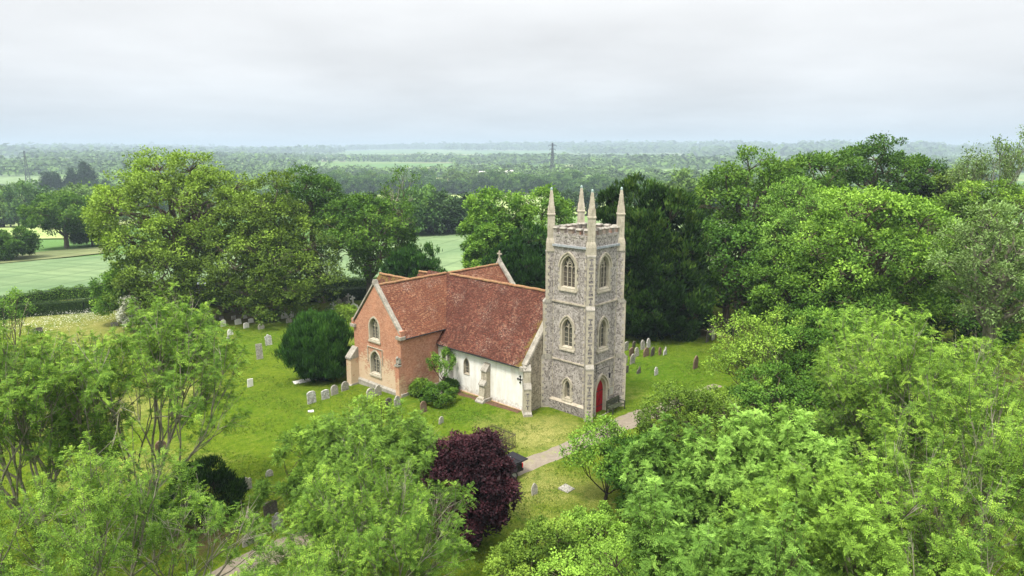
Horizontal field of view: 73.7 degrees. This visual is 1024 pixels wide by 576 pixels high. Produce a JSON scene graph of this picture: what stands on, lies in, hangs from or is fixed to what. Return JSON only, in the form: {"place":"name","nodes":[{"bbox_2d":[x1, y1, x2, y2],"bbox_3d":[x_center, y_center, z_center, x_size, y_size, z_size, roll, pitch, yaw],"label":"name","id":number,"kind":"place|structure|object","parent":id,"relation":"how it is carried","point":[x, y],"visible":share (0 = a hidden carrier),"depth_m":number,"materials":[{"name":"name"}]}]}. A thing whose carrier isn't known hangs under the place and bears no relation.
{"place":"outdoors","nodes":[
{"label":"outdoors","id":0,"kind":"place"},
{"bbox_2d":[0,226,63,238],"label":"field","id":1,"kind":"structure","parent":0,"point":[45,235],"depth_m":236.09,"materials":[{"name":"yellow plant"}]},
{"bbox_2d":[0,174,65,183],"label":"field","id":2,"kind":"structure","parent":0,"point":[4,178],"depth_m":972.62,"materials":[{"name":"green plant"}]},
{"bbox_2d":[0,247,111,262],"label":"field","id":3,"kind":"structure","parent":0,"point":[61,253],"depth_m":158.52,"materials":[{"name":"plant"}]},
{"bbox_2d":[0,224,43,260],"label":"oak tree","id":4,"kind":"object","parent":3,"relation":"on","point":[23,242],"visible":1,"depth_m":149.94,"materials":[{"name":"green plant"}]},
{"bbox_2d":[0,233,470,299],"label":"field","id":5,"kind":"structure","parent":0,"point":[42,275],"depth_m":135.75,"materials":[{"name":"green plant"}]},
{"bbox_2d":[0,276,376,305],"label":"hedge","id":6,"kind":"object","parent":5,"relation":"on","point":[67,293],"visible":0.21,"depth_m":105.54,"materials":[{"name":"green plant"}]},
{"bbox_2d":[207,384,721,575],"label":"path","id":7,"kind":"structure","parent":0,"point":[534,461],"depth_m":43.89,"materials":[{"name":"beige gravel"}]},
{"bbox_2d":[505,451,527,478],"bbox_3d":[-1.371,10.949,40.812,5.143,1.615,1.700,-10,15,-42],"label":"pickup truck","id":8,"kind":"object","parent":7,"relation":"on","point":[519,459],"visible":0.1,"depth_m":41.74,"materials":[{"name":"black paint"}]},
{"bbox_2d":[0,149,1023,575],"bbox_3d":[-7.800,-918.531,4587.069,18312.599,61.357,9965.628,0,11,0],"label":"ground","id":9,"kind":"structure","parent":0,"point":[548,433],"depth_m":51.99,"materials":[{"name":"green plant"}]},
{"bbox_2d":[0,182,24,226],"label":"tree","id":10,"kind":"object","parent":9,"relation":"on","point":[3,211],"visible":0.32,"depth_m":290.43,"materials":[{"name":"green plant"}]},
{"bbox_2d":[0,286,36,353],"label":"sapling","id":11,"kind":"object","parent":9,"relation":"on","point":[12,310],"visible":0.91,"depth_m":76.09,"materials":[{"name":"green plant"}]},
{"bbox_2d":[0,178,50,224],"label":"tree","id":12,"kind":"object","parent":9,"relation":"on","point":[21,187],"visible":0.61,"depth_m":284.48,"materials":[{"name":"green plant"}]},
{"bbox_2d":[15,190,101,248],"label":"oak tree","id":13,"kind":"object","parent":9,"relation":"on","point":[70,201],"visible":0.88,"depth_m":166.78,"materials":[{"name":"green plant"}]},
{"bbox_2d":[0,320,164,575],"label":"ash tree","id":14,"kind":"object","parent":9,"relation":"on","point":[28,396],"visible":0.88,"depth_m":30.35,"materials":[{"name":"green plant"}]},
{"bbox_2d":[60,225,107,245],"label":"oak tree","id":15,"kind":"object","parent":9,"relation":"on","point":[78,238],"visible":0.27,"depth_m":174.90,"materials":[{"name":"green plant"}]},
{"bbox_2d":[0,416,207,575],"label":"ash tree","id":16,"kind":"object","parent":9,"relation":"on","point":[103,501],"visible":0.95,"depth_m":22.87,"materials":[{"name":"green plant"}]},
{"bbox_2d":[87,259,147,322],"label":"oak tree","id":17,"kind":"object","parent":9,"relation":"on","point":[107,278],"visible":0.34,"depth_m":87.90,"materials":[{"name":"green plant"}]},
{"bbox_2d":[1,272,253,554],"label":"ash tree","id":18,"kind":"object","parent":9,"relation":"on","point":[153,338],"visible":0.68,"depth_m":33.53,"materials":[{"name":"green plant"}]},
{"bbox_2d":[0,290,254,319],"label":"hedge","id":19,"kind":"object","parent":9,"relation":"on","point":[54,307],"visible":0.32,"depth_m":95.12,"materials":[{"name":"green plant"}]},
{"bbox_2d":[113,295,143,330],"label":"white flowering shrub","id":20,"kind":"object","parent":9,"relation":"on","point":[121,312],"visible":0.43,"depth_m":85.75,"materials":[{"name":"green plant"}]},
{"bbox_2d":[102,241,228,324],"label":"oak tree","id":21,"kind":"object","parent":9,"relation":"on","point":[126,278],"visible":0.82,"depth_m":85.03,"materials":[{"name":"green plant"}]},
{"bbox_2d":[138,306,215,372],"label":"tree","id":22,"kind":"object","parent":9,"relation":"on","point":[197,312],"visible":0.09,"depth_m":64.99,"materials":[{"name":"green plant"}]},
{"bbox_2d":[79,145,278,309],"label":"oak tree","id":23,"kind":"object","parent":9,"relation":"on","point":[193,225],"visible":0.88,"depth_m":90.87,"materials":[{"name":"green plant"}]},
{"bbox_2d":[88,485,275,575],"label":"ash tree","id":24,"kind":"object","parent":9,"relation":"on","point":[214,518],"visible":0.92,"depth_m":25.74,"materials":[{"name":"green plant"}]},
{"bbox_2d":[157,454,248,527],"bbox_3d":[-16.628,11.022,36.701,4.628,3.892,5.252,0,11,0],"label":"yew bush","id":25,"kind":"object","parent":9,"relation":"on","point":[230,487],"visible":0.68,"depth_m":36.42,"materials":[{"name":"green plant"}]},
{"bbox_2d":[226,169,316,310],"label":"oak tree","id":26,"kind":"object","parent":9,"relation":"on","point":[279,207],"visible":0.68,"depth_m":91.04,"materials":[{"name":"green plant"}]},
{"bbox_2d":[196,213,350,326],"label":"oak tree","id":27,"kind":"object","parent":9,"relation":"on","point":[268,290],"visible":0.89,"depth_m":88.47,"materials":[{"name":"green plant"}]},
{"bbox_2d":[245,416,349,521],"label":"ash tree","id":28,"kind":"object","parent":9,"relation":"on","point":[304,466],"visible":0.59,"depth_m":35.10,"materials":[{"name":"green plant"}]},
{"bbox_2d":[226,514,391,575],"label":"ash tree","id":29,"kind":"object","parent":9,"relation":"on","point":[350,560],"visible":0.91,"depth_m":24.10,"materials":[{"name":"green plant"}]},
{"bbox_2d":[268,163,350,286],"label":"oak tree","id":30,"kind":"object","parent":9,"relation":"on","point":[321,183],"visible":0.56,"depth_m":101.30,"materials":[{"name":"green plant"}]},
{"bbox_2d":[256,285,365,303],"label":"hedge","id":31,"kind":"object","parent":9,"relation":"on","point":[358,293],"visible":0.28,"depth_m":104.01,"materials":[{"name":"green plant"}]},
{"bbox_2d":[271,306,353,382],"bbox_3d":[-17.483,5.181,60.924,7.488,7.504,7.081,0,11,0],"label":"yew bush","id":32,"kind":"object","parent":9,"relation":"on","point":[314,344],"visible":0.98,"depth_m":58.90,"materials":[{"name":"green plant"}]},
{"bbox_2d":[334,303,357,320],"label":"bush","id":33,"kind":"object","parent":9,"relation":"on","point":[348,311],"visible":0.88,"depth_m":90.08,"materials":[{"name":"green plant"}]},
{"bbox_2d":[337,175,360,193],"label":"tree","id":34,"kind":"object","parent":9,"relation":"on","point":[351,182],"visible":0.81,"depth_m":649.05,"materials":[{"name":"green plant"}]},
{"bbox_2d":[233,435,479,575],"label":"ash tree","id":35,"kind":"object","parent":9,"relation":"on","point":[404,540],"visible":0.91,"depth_m":25.87,"materials":[{"name":"green plant"}]},
{"bbox_2d":[309,191,421,292],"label":"oak tree","id":36,"kind":"object","parent":9,"relation":"on","point":[348,227],"visible":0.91,"depth_m":95.70,"materials":[{"name":"green plant"}]},
{"bbox_2d":[289,393,449,531],"bbox_3d":[-6.597,9.276,34.624,8.988,8.058,7.056,-8,14,-34],"label":"ash tree","id":37,"kind":"object","parent":9,"relation":"on","point":[418,440],"visible":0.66,"depth_m":33.74,"materials":[{"name":"green plant"}]},
{"bbox_2d":[346,390,397,482],"bbox_3d":[-8.123,8.932,39.567,3.041,6.794,3.236,0,11,0],"label":"golden shrub","id":38,"kind":"object","parent":9,"relation":"on","point":[380,404],"visible":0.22,"depth_m":38.82,"materials":[{"name":"green plant"}]},
{"bbox_2d":[358,165,421,252],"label":"stag headed oak","id":39,"kind":"object","parent":9,"relation":"on","point":[389,193],"visible":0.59,"depth_m":99.72,"materials":[{"name":"green plant"}]},
{"bbox_2d":[378,241,447,277],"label":"fastigiate yew","id":40,"kind":"object","parent":9,"relation":"on","point":[408,261],"visible":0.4,"depth_m":89.51,"materials":[{"name":"green plant"}]},
{"bbox_2d":[383,186,442,232],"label":"tree","id":41,"kind":"object","parent":9,"relation":"on","point":[422,198],"visible":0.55,"depth_m":192.99,"materials":[{"name":"green plant"}]},
{"bbox_2d":[407,377,429,396],"bbox_3d":[-7.420,8.239,55.925,2.423,1.984,1.990,0,11,0],"label":"bush","id":42,"kind":"object","parent":9,"relation":"on","point":[417,385],"visible":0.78,"depth_m":55.29,"materials":[{"name":"green plant"}]},
{"bbox_2d":[411,166,436,177],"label":"tree","id":43,"kind":"object","parent":9,"relation":"on","point":[423,171],"visible":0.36,"depth_m":707.48,"materials":[{"name":"green plant"}]},
{"bbox_2d":[411,182,448,230],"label":"tree","id":44,"kind":"object","parent":9,"relation":"on","point":[427,186],"visible":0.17,"depth_m":206.69,"materials":[{"name":"green plant"}]},
{"bbox_2d":[418,195,455,235],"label":"tree","id":45,"kind":"object","parent":9,"relation":"on","point":[440,207],"visible":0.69,"depth_m":196.49,"materials":[{"name":"green plant"}]},
{"bbox_2d":[419,380,457,407],"bbox_3d":[-5.679,8.453,53.982,2.976,2.236,3.103,8,14,34],"label":"bush","id":46,"kind":"object","parent":9,"relation":"on","point":[431,391],"visible":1,"depth_m":53.34,"materials":[{"name":"green plant"}]},
{"bbox_2d":[425,346,457,391],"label":"tree","id":47,"kind":"object","parent":9,"relation":"on","point":[443,362],"visible":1,"depth_m":55.95,"materials":[{"name":"green plant"}]},
{"bbox_2d":[440,166,465,190],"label":"tree","id":48,"kind":"object","parent":9,"relation":"on","point":[457,175],"visible":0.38,"depth_m":689.17,"materials":[{"name":"green plant"}]},
{"bbox_2d":[443,202,479,233],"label":"tree","id":49,"kind":"object","parent":9,"relation":"on","point":[464,215],"visible":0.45,"depth_m":199.39,"materials":[{"name":"green plant"}]},
{"bbox_2d":[420,426,524,547],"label":"maple tree","id":50,"kind":"object","parent":9,"relation":"on","point":[483,461],"visible":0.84,"depth_m":33.14,"materials":[{"name":"purple plant"}]},
{"bbox_2d":[447,191,497,229],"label":"tree","id":51,"kind":"object","parent":9,"relation":"on","point":[459,200],"visible":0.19,"depth_m":202.39,"materials":[{"name":"green plant"}]},
{"bbox_2d":[468,176,493,194],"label":"tree","id":52,"kind":"object","parent":9,"relation":"on","point":[478,182],"visible":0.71,"depth_m":653.80,"materials":[{"name":"green plant"}]},
{"bbox_2d":[459,222,508,267],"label":"oak tree","id":53,"kind":"object","parent":9,"relation":"on","point":[477,242],"visible":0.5,"depth_m":93.55,"materials":[{"name":"green plant"}]},
{"bbox_2d":[345,185,626,421],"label":"church","id":54,"kind":"structure","parent":9,"relation":"on","point":[558,342],"depth_m":53.16,"materials":[{"name":"stone"}]},
{"bbox_2d":[368,316,380,344],"bbox_3d":[-11.431,3.441,57.111,1.660,2.280,0.420,10,15,41],"label":"window","id":55,"kind":"structure","parent":54,"relation":"in","point":[373,325],"depth_m":57.36,"materials":[{"name":"stone"}]},
{"bbox_2d":[369,350,381,378],"bbox_3d":[-11.431,6.332,57.698,1.660,2.380,0.420,10,15,41],"label":"window","id":56,"kind":"structure","parent":54,"relation":"in","point":[375,360],"depth_m":57.95,"materials":[{"name":"stone"}]},
{"bbox_2d":[561,377,572,402],"bbox_3d":[4.251,7.642,51.731,1.100,1.967,0.370,10,15,41],"label":"window","id":57,"kind":"structure","parent":54,"relation":"in","point":[567,384],"depth_m":51.82,"materials":[{"name":"stone"}]},
{"bbox_2d":[559,315,575,352],"bbox_3d":[4.178,3.336,50.926,1.550,2.767,0.370,10,15,41],"label":"window","id":58,"kind":"structure","parent":54,"relation":"in","point":[566,325],"depth_m":51.08,"materials":[{"name":"stone"}]},
{"bbox_2d":[558,252,578,292],"bbox_3d":[4.178,-1.211,50.002,1.850,2.967,0.370,10,15,41],"label":"window","id":59,"kind":"structure","parent":54,"relation":"in","point":[568,264],"depth_m":50.14,"materials":[{"name":"stone"}]},
{"bbox_2d":[593,373,609,414],"bbox_3d":[6.772,8.132,51.658,0.750,3.495,1.930,10,15,41],"label":"door","id":60,"kind":"structure","parent":54,"relation":"in","point":[601,387],"depth_m":51.96,"materials":[{"name":"wood"}]},
{"bbox_2d":[596,316,609,353],"bbox_3d":[6.682,3.388,50.819,0.370,2.767,1.550,10,15,41],"label":"window","id":61,"kind":"structure","parent":54,"relation":"in","point":[602,338],"depth_m":51.01,"materials":[{"name":"stone"}]},
{"bbox_2d":[596,252,612,293],"bbox_3d":[6.681,-1.179,49.892,0.370,2.987,1.850,10,15,41],"label":"window","id":62,"kind":"structure","parent":54,"relation":"in","point":[605,264],"depth_m":50.11,"materials":[{"name":"stone"}]},
{"bbox_2d":[454,391,520,412],"bbox_3d":[-2.782,8.945,54.955,9.009,0.211,0.829,10,15,41],"label":"soil strip","id":63,"kind":"object","parent":9,"relation":"on","point":[495,404],"visible":0.65,"depth_m":53.76,"materials":[{"name":"brown soil"}]},
{"bbox_2d":[456,185,531,262],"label":"oak tree","id":64,"kind":"object","parent":9,"relation":"on","point":[500,216],"visible":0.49,"depth_m":97.13,"materials":[{"name":"green plant"}]},
{"bbox_2d":[0,150,1023,175],"bbox_3d":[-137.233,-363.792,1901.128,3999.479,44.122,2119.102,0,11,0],"label":"woods","id":65,"kind":"object","parent":9,"relation":"on","point":[41,161],"visible":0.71,"depth_m":1562.76,"materials":[{"name":"green plant"}]},
{"bbox_2d":[0,139,1023,157],"bbox_3d":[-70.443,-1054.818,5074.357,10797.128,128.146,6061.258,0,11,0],"label":"woods","id":66,"kind":"object","parent":9,"relation":"on","point":[707,148],"visible":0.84,"depth_m":3885.71,"materials":[{"name":"green plant"}]},
{"bbox_2d":[479,220,546,288],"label":"yew tree","id":67,"kind":"object","parent":9,"relation":"on","point":[523,258],"visible":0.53,"depth_m":81.93,"materials":[{"name":"green plant"}]},
{"bbox_2d":[3,161,1023,208],"bbox_3d":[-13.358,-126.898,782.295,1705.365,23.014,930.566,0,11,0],"label":"woods","id":68,"kind":"object","parent":9,"relation":"on","point":[613,172],"visible":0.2,"depth_m":983.22,"materials":[{"name":"green plant"}]},
{"bbox_2d":[502,174,526,192],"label":"tree","id":69,"kind":"object","parent":9,"relation":"on","point":[523,184],"visible":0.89,"depth_m":652.72,"materials":[{"name":"green plant"}]},
{"bbox_2d":[482,514,582,575],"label":"field maple","id":70,"kind":"object","parent":9,"relation":"on","point":[515,547],"visible":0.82,"depth_m":27.18,"materials":[{"name":"green plant"}]},
{"bbox_2d":[506,182,575,244],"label":"oak tree","id":71,"kind":"object","parent":9,"relation":"on","point":[562,206],"visible":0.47,"depth_m":98.53,"materials":[{"name":"green plant"}]},
{"bbox_2d":[548,188,579,214],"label":"tree","id":72,"kind":"object","parent":9,"relation":"on","point":[567,194],"visible":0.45,"depth_m":315.43,"materials":[{"name":"green plant"}]},
{"bbox_2d":[572,190,605,215],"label":"tree","id":73,"kind":"object","parent":9,"relation":"on","point":[586,194],"visible":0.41,"depth_m":318.34,"materials":[{"name":"green plant"}]},
{"bbox_2d":[545,500,639,575],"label":"field maple","id":74,"kind":"object","parent":9,"relation":"on","point":[600,525],"visible":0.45,"depth_m":28.30,"materials":[{"name":"green plant"}]},
{"bbox_2d":[555,411,637,499],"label":"tree","id":75,"kind":"object","parent":9,"relation":"on","point":[611,428],"visible":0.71,"depth_m":38.53,"materials":[{"name":"green plant"}]},
{"bbox_2d":[588,173,610,192],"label":"tree","id":76,"kind":"object","parent":9,"relation":"on","point":[601,178],"visible":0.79,"depth_m":627.01,"materials":[{"name":"green plant"}]},
{"bbox_2d":[595,183,628,321],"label":"yew tree","id":77,"kind":"object","parent":9,"relation":"on","point":[602,210],"visible":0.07,"depth_m":74.90,"materials":[{"name":"green plant"}]},
{"bbox_2d":[606,395,625,414],"bbox_3d":[7.953,8.943,52.242,0.660,0.970,1.670,10,15,41],"label":"bench","id":78,"kind":"object","parent":9,"relation":"on","point":[615,405],"visible":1,"depth_m":52.23,"materials":[{"name":"grey wood"}]},
{"bbox_2d":[532,523,706,575],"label":"field maple","id":79,"kind":"object","parent":9,"relation":"on","point":[606,568],"visible":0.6,"depth_m":23.32,"materials":[{"name":"green plant"}]},
{"bbox_2d":[598,428,684,513],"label":"tree","id":80,"kind":"object","parent":9,"relation":"on","point":[615,474],"visible":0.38,"depth_m":36.86,"materials":[{"name":"green plant"}]},
{"bbox_2d":[606,171,719,341],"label":"yew tree","id":81,"kind":"object","parent":9,"relation":"on","point":[667,288],"visible":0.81,"depth_m":69.71,"materials":[{"name":"green plant"}]},
{"bbox_2d":[619,411,753,554],"bbox_3d":[7.755,10.089,30.456,7.042,8.175,6.654,-10,15,-39],"label":"elder tree","id":82,"kind":"object","parent":9,"relation":"on","point":[681,489],"visible":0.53,"depth_m":30.49,"materials":[{"name":"green plant"}]},
{"bbox_2d":[661,164,714,208],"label":"tree","id":83,"kind":"object","parent":9,"relation":"on","point":[679,179],"visible":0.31,"depth_m":263.38,"materials":[{"name":"green plant"}]},
{"bbox_2d":[631,379,771,466],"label":"hawthorn tree","id":84,"kind":"object","parent":9,"relation":"on","point":[688,397],"visible":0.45,"depth_m":39.51,"materials":[{"name":"green plant"}]},
{"bbox_2d":[616,477,821,575],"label":"elder tree","id":85,"kind":"object","parent":9,"relation":"on","point":[703,552],"visible":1,"depth_m":21.27,"materials":[{"name":"green plant"}]},
{"bbox_2d":[701,218,789,324],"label":"oak tree","id":86,"kind":"object","parent":9,"relation":"on","point":[728,279],"visible":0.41,"depth_m":74.19,"materials":[{"name":"green plant"}]},
{"bbox_2d":[678,144,818,308],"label":"oak tree","id":87,"kind":"object","parent":9,"relation":"on","point":[740,180],"visible":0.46,"depth_m":80.59,"materials":[{"name":"green plant"}]},
{"bbox_2d":[701,306,819,410],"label":"cherry tree","id":88,"kind":"object","parent":9,"relation":"on","point":[736,353],"visible":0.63,"depth_m":50.43,"materials":[{"name":"green plant"}]},
{"bbox_2d":[680,400,858,575],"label":"elder tree","id":89,"kind":"object","parent":9,"relation":"on","point":[748,462],"visible":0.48,"depth_m":29.67,"materials":[{"name":"green plant"}]},
{"bbox_2d":[733,243,843,356],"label":"oak tree","id":90,"kind":"object","parent":9,"relation":"on","point":[765,292],"visible":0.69,"depth_m":61.96,"materials":[{"name":"green plant"}]},
{"bbox_2d":[724,358,855,460],"bbox_3d":[17.221,8.202,43.114,8.563,7.032,8.568,8,14,33],"label":"tree","id":91,"kind":"object","parent":9,"relation":"on","point":[802,394],"visible":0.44,"depth_m":42.93,"materials":[{"name":"green plant"}]},
{"bbox_2d":[747,174,868,281],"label":"robinia tree","id":92,"kind":"object","parent":9,"relation":"on","point":[786,217],"visible":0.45,"depth_m":71.25,"materials":[{"name":"green plant"}]},
{"bbox_2d":[751,148,879,243],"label":"oak tree","id":93,"kind":"object","parent":9,"relation":"on","point":[815,160],"visible":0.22,"depth_m":86.47,"materials":[{"name":"green plant"}]},
{"bbox_2d":[767,303,898,418],"bbox_3d":[22.259,5.814,48.258,9.026,9.429,8.315,0,11,0],"label":"tree","id":94,"kind":"object","parent":9,"relation":"on","point":[807,356],"visible":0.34,"depth_m":47.41,"materials":[{"name":"green plant"}]},
{"bbox_2d":[763,281,934,365],"bbox_3d":[27.802,3.838,58.856,12.783,9.337,14.136,0,11,0],"label":"oak tree","id":95,"kind":"object","parent":9,"relation":"on","point":[891,306],"visible":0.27,"depth_m":56.27,"materials":[{"name":"green plant"}]},
{"bbox_2d":[710,450,992,575],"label":"elder tree","id":96,"kind":"object","parent":9,"relation":"on","point":[829,528],"visible":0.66,"depth_m":22.75,"materials":[{"name":"green plant"}]},
{"bbox_2d":[772,180,966,326],"bbox_3d":[31.919,-1.141,62.500,16.856,17.637,17.216,0,11,0],"label":"oak tree","id":97,"kind":"object","parent":9,"relation":"on","point":[864,273],"visible":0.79,"depth_m":58.28,"materials":[{"name":"green plant"}]},
{"bbox_2d":[803,378,962,519],"bbox_3d":[18.120,8.481,35.709,7.460,9.203,7.732,0,11,0],"label":"ash tree","id":98,"kind":"object","parent":9,"relation":"on","point":[819,428],"visible":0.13,"depth_m":34.08,"materials":[{"name":"green plant"}]},
{"bbox_2d":[815,131,951,266],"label":"oak tree","id":99,"kind":"object","parent":9,"relation":"on","point":[863,173],"visible":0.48,"depth_m":91.30,"materials":[{"name":"green plant"}]},
{"bbox_2d":[805,303,1003,465],"bbox_3d":[23.118,6.048,41.186,9.991,11.727,10.877,0,11,0],"label":"ash tree","id":100,"kind":"object","parent":9,"relation":"on","point":[878,332],"visible":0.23,"depth_m":40.73,"materials":[{"name":"green plant"}]},
{"bbox_2d":[792,318,1023,559],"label":"ash tree","id":101,"kind":"object","parent":9,"relation":"on","point":[926,383],"visible":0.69,"depth_m":31.05,"materials":[{"name":"green plant"}]},
{"bbox_2d":[828,350,1023,575],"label":"ash tree","id":102,"kind":"object","parent":9,"relation":"on","point":[1011,464],"visible":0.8,"depth_m":24.08,"materials":[{"name":"green plant"}]},
{"bbox_2d":[905,167,993,254],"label":"oak tree","id":103,"kind":"object","parent":9,"relation":"on","point":[939,181],"visible":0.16,"depth_m":90.69,"materials":[{"name":"green plant"}]},
{"bbox_2d":[901,261,1023,357],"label":"oak tree","id":104,"kind":"object","parent":9,"relation":"on","point":[967,326],"visible":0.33,"depth_m":62.46,"materials":[{"name":"green plant"}]},
{"bbox_2d":[912,177,1023,298],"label":"oak tree","id":105,"kind":"object","parent":9,"relation":"on","point":[957,200],"visible":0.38,"depth_m":74.49,"materials":[{"name":"green plant"}]},
{"bbox_2d":[923,197,1023,397],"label":"willow tree","id":106,"kind":"object","parent":9,"relation":"on","point":[992,294],"visible":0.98,"depth_m":50.37,"materials":[{"name":"green plant"}]},
{"bbox_2d":[928,124,1023,297],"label":"ash tree","id":107,"kind":"object","parent":9,"relation":"on","point":[1008,169],"visible":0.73,"depth_m":85.47,"materials":[{"name":"green plant"}]},
{"bbox_2d":[0,0,1023,149],"label":"sky","id":108,"kind":"structure","parent":0,"point":[234,73],"materials":[{"name":"white"}]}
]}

